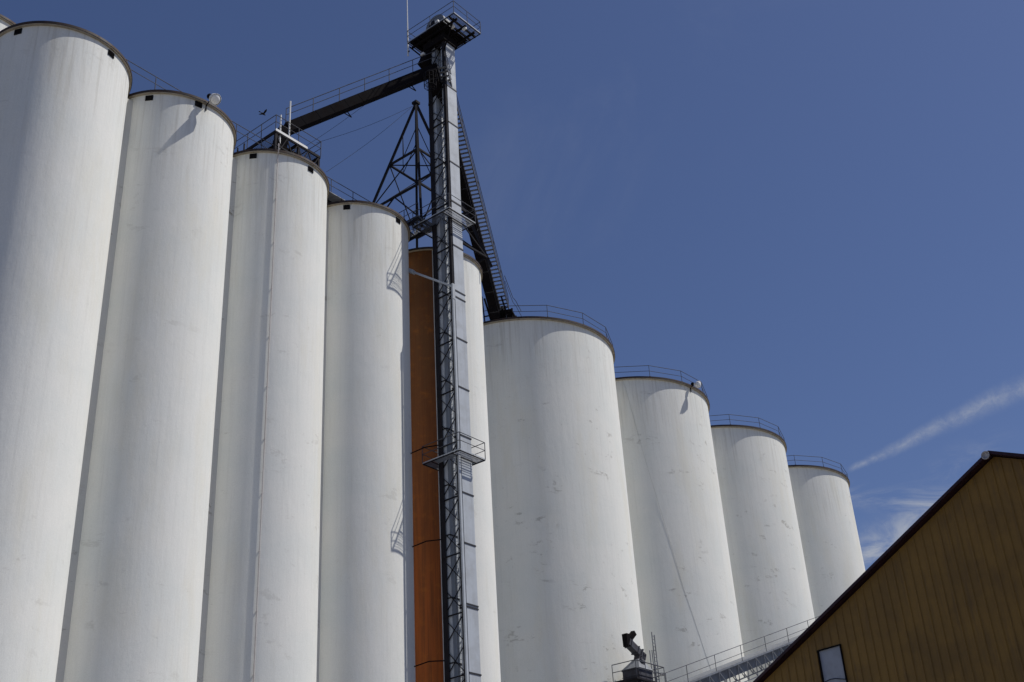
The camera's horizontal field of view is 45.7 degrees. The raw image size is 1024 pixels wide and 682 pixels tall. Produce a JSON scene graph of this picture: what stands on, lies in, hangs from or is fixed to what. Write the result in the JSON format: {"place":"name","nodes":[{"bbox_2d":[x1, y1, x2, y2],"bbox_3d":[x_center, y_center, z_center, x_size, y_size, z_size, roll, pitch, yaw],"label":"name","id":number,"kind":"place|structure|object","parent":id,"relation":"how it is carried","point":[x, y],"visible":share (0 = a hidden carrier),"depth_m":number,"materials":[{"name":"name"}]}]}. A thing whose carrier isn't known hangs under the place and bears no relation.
{"place":"outdoors","nodes":[
{"label":"outdoors","id":0,"kind":"place"},
{"bbox_2d":[0,0,1023,570],"label":"sky","id":1,"kind":"structure","parent":0,"point":[810,213],"materials":[{"name":"blue"}]},
{"bbox_2d":[753,450,1023,681],"bbox_3d":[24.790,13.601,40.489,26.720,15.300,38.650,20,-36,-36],"label":"brown building","id":2,"kind":"structure","parent":0,"point":[934,592],"depth_m":36.58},
{"bbox_2d":[817,644,847,681],"bbox_3d":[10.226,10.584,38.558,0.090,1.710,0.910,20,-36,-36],"label":"window","id":3,"kind":"structure","parent":2,"relation":"in","point":[831,660],"depth_m":38.72,"materials":[{"name":"glass"}]},
{"label":"ground","id":4,"kind":"structure","parent":0,"visible":0},
{"bbox_2d":[0,14,15,30],"bbox_3d":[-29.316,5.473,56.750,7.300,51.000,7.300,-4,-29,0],"label":"silo","id":5,"kind":"object","parent":4,"relation":"on","point":[5,22],"visible":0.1,"depth_m":66.78,"materials":[{"name":"paint"}]},
{"bbox_2d":[0,21,132,681],"bbox_3d":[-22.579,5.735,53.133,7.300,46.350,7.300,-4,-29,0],"label":"silo","id":6,"kind":"object","parent":4,"relation":"on","point":[66,105],"visible":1,"depth_m":54.98,"materials":[{"name":"paint"}]},
{"bbox_2d":[64,89,237,681],"bbox_3d":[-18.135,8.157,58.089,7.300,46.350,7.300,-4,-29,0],"label":"silo","id":7,"kind":"object","parent":4,"relation":"on","point":[140,603],"visible":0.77,"depth_m":57.96,"materials":[{"name":"paint"}]},
{"bbox_2d":[205,93,220,110],"bbox_3d":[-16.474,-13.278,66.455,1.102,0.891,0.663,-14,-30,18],"label":"floodlight","id":8,"kind":"object","parent":7,"relation":"attached to","point":[214,99],"visible":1,"depth_m":66.25,"materials":[{"name":"white metal"}]},
{"bbox_2d":[125,58,369,202],"bbox_3d":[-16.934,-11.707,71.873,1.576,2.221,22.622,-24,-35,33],"label":"catwalk with railing","id":9,"kind":"object","parent":7,"relation":"on","point":[332,197],"visible":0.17,"depth_m":73.41,"materials":[{"name":"metal"}]},
{"bbox_2d":[203,143,329,681],"bbox_3d":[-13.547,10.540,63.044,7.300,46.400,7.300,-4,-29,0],"label":"silo","id":10,"kind":"object","parent":4,"relation":"on","point":[263,615],"visible":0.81,"depth_m":63.12,"materials":[{"name":"paint"}]},
{"bbox_2d":[233,114,320,166],"bbox_3d":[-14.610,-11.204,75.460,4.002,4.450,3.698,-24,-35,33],"label":"landing platform","id":11,"kind":"structure","parent":10,"relation":"on","point":[286,138],"depth_m":74.49,"materials":[{"name":"metal"}]},
{"bbox_2d":[279,115,281,149],"bbox_3d":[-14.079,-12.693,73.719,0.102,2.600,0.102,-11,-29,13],"label":"vent pipe","id":12,"kind":"object","parent":11,"relation":"attached to","point":[280,129],"visible":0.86,"depth_m":73.82,"materials":[{"name":"white metal"}]},
{"bbox_2d":[288,101,290,135],"bbox_3d":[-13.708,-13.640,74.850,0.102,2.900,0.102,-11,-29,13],"label":"vent pipe","id":13,"kind":"object","parent":11,"relation":"attached to","point":[289,117],"visible":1,"depth_m":74.91,"materials":[{"name":"white metal"}]},
{"bbox_2d":[284,51,440,134],"bbox_3d":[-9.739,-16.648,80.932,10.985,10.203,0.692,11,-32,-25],"label":"conveyor gallery","id":14,"kind":"object","parent":11,"relation":"on","point":[343,106],"visible":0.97,"depth_m":80.02,"materials":[{"name":"metal"}]},
{"bbox_2d":[319,200,415,681],"bbox_3d":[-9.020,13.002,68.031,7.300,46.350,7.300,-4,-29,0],"label":"silo","id":15,"kind":"object","parent":4,"relation":"on","point":[367,626],"visible":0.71,"depth_m":68.35,"materials":[{"name":"paint"}]},
{"bbox_2d":[399,202,430,241],"bbox_3d":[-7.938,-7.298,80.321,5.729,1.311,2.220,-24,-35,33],"label":"footbridge","id":16,"kind":"object","parent":15,"relation":"on","point":[418,233],"visible":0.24,"depth_m":79.23,"materials":[{"name":"metal"}]},
{"bbox_2d":[407,0,485,681],"bbox_3d":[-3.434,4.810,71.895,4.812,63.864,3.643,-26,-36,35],"label":"elevator tower","id":17,"kind":"structure","parent":4,"relation":"on","point":[441,37],"depth_m":73.56,"materials":[{"name":"metal"}]},
{"bbox_2d":[407,0,409,55],"bbox_3d":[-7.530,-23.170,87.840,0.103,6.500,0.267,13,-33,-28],"label":"antenna mast","id":18,"kind":"object","parent":17,"relation":"attached to","point":[408,50],"visible":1,"depth_m":87.50,"materials":[{"name":"white metal"}]},
{"bbox_2d":[408,247,500,681],"bbox_3d":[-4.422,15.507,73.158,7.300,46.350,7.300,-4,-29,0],"label":"silo","id":19,"kind":"object","parent":4,"relation":"on","point":[428,618],"visible":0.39,"depth_m":73.92,"materials":[{"name":"paint"}]},
{"bbox_2d":[372,100,492,267],"bbox_3d":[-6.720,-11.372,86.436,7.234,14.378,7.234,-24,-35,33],"label":"pyramid frame","id":20,"kind":"object","parent":19,"relation":"on","point":[418,180],"visible":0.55,"depth_m":85.88,"materials":[{"name":"metal"}]},
{"bbox_2d":[317,106,411,142],"bbox_3d":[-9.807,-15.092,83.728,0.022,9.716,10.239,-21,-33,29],"label":"guy wire","id":21,"kind":"object","parent":20,"relation":"attached to","point":[365,126],"visible":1,"depth_m":82.84,"materials":[{"name":"metal"}]},
{"bbox_2d":[328,104,414,170],"bbox_3d":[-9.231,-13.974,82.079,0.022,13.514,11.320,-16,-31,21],"label":"guy wire","id":22,"kind":"object","parent":20,"relation":"attached to","point":[372,139],"visible":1,"depth_m":81.77,"materials":[{"name":"metal"}]},
{"bbox_2d":[483,305,643,681],"bbox_3d":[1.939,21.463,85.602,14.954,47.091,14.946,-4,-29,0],"label":"silo","id":23,"kind":"object","parent":4,"relation":"on","point":[568,608],"visible":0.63,"depth_m":83.95,"materials":[{"name":"paint"}]},
{"bbox_2d":[426,53,520,321],"bbox_3d":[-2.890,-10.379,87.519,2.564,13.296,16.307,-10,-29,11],"label":"stair gallery","id":24,"kind":"object","parent":23,"relation":"on","point":[495,309],"visible":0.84,"depth_m":87.61,"materials":[{"name":"metal"}]},
{"bbox_2d":[611,631,666,681],"bbox_3d":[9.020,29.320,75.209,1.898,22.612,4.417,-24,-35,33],"label":"transfer hopper","id":25,"kind":"object","parent":4,"relation":"on","point":[637,669],"visible":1,"depth_m":78.90,"materials":[{"name":"metal"}]},
{"bbox_2d":[614,365,746,681],"bbox_3d":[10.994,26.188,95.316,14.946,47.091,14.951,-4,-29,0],"label":"silo","id":26,"kind":"object","parent":4,"relation":"on","point":[671,421],"visible":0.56,"depth_m":94.46,"materials":[{"name":"paint"}]},
{"bbox_2d":[622,380,710,668],"bbox_3d":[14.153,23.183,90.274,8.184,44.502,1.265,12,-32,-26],"label":"cable","id":27,"kind":"object","parent":26,"relation":"attached to","point":[667,533],"visible":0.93,"depth_m":93.27,"materials":[{"name":"grey plastic"}]},
{"bbox_2d":[690,381,700,391],"bbox_3d":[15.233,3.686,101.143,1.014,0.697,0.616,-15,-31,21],"label":"floodlight","id":28,"kind":"object","parent":26,"relation":"attached to","point":[697,384],"visible":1,"depth_m":101.00,"materials":[{"name":"white metal"}]},
{"bbox_2d":[653,616,818,681],"bbox_3d":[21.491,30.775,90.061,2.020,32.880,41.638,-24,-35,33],"label":"inclined gallery","id":29,"kind":"object","parent":4,"relation":"on","point":[733,669],"visible":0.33,"depth_m":87.06,"materials":[{"name":"metal"}]},
{"bbox_2d":[710,414,814,681],"bbox_3d":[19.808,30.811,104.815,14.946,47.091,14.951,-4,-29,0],"label":"silo","id":30,"kind":"object","parent":4,"relation":"on","point":[770,579],"visible":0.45,"depth_m":105.17,"materials":[{"name":"paint"}]},
{"bbox_2d":[788,455,864,619],"bbox_3d":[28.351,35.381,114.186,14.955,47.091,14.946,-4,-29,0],"label":"silo","id":31,"kind":"object","parent":4,"relation":"on","point":[833,556],"visible":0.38,"depth_m":116.26,"materials":[{"name":"paint"}]}
]}

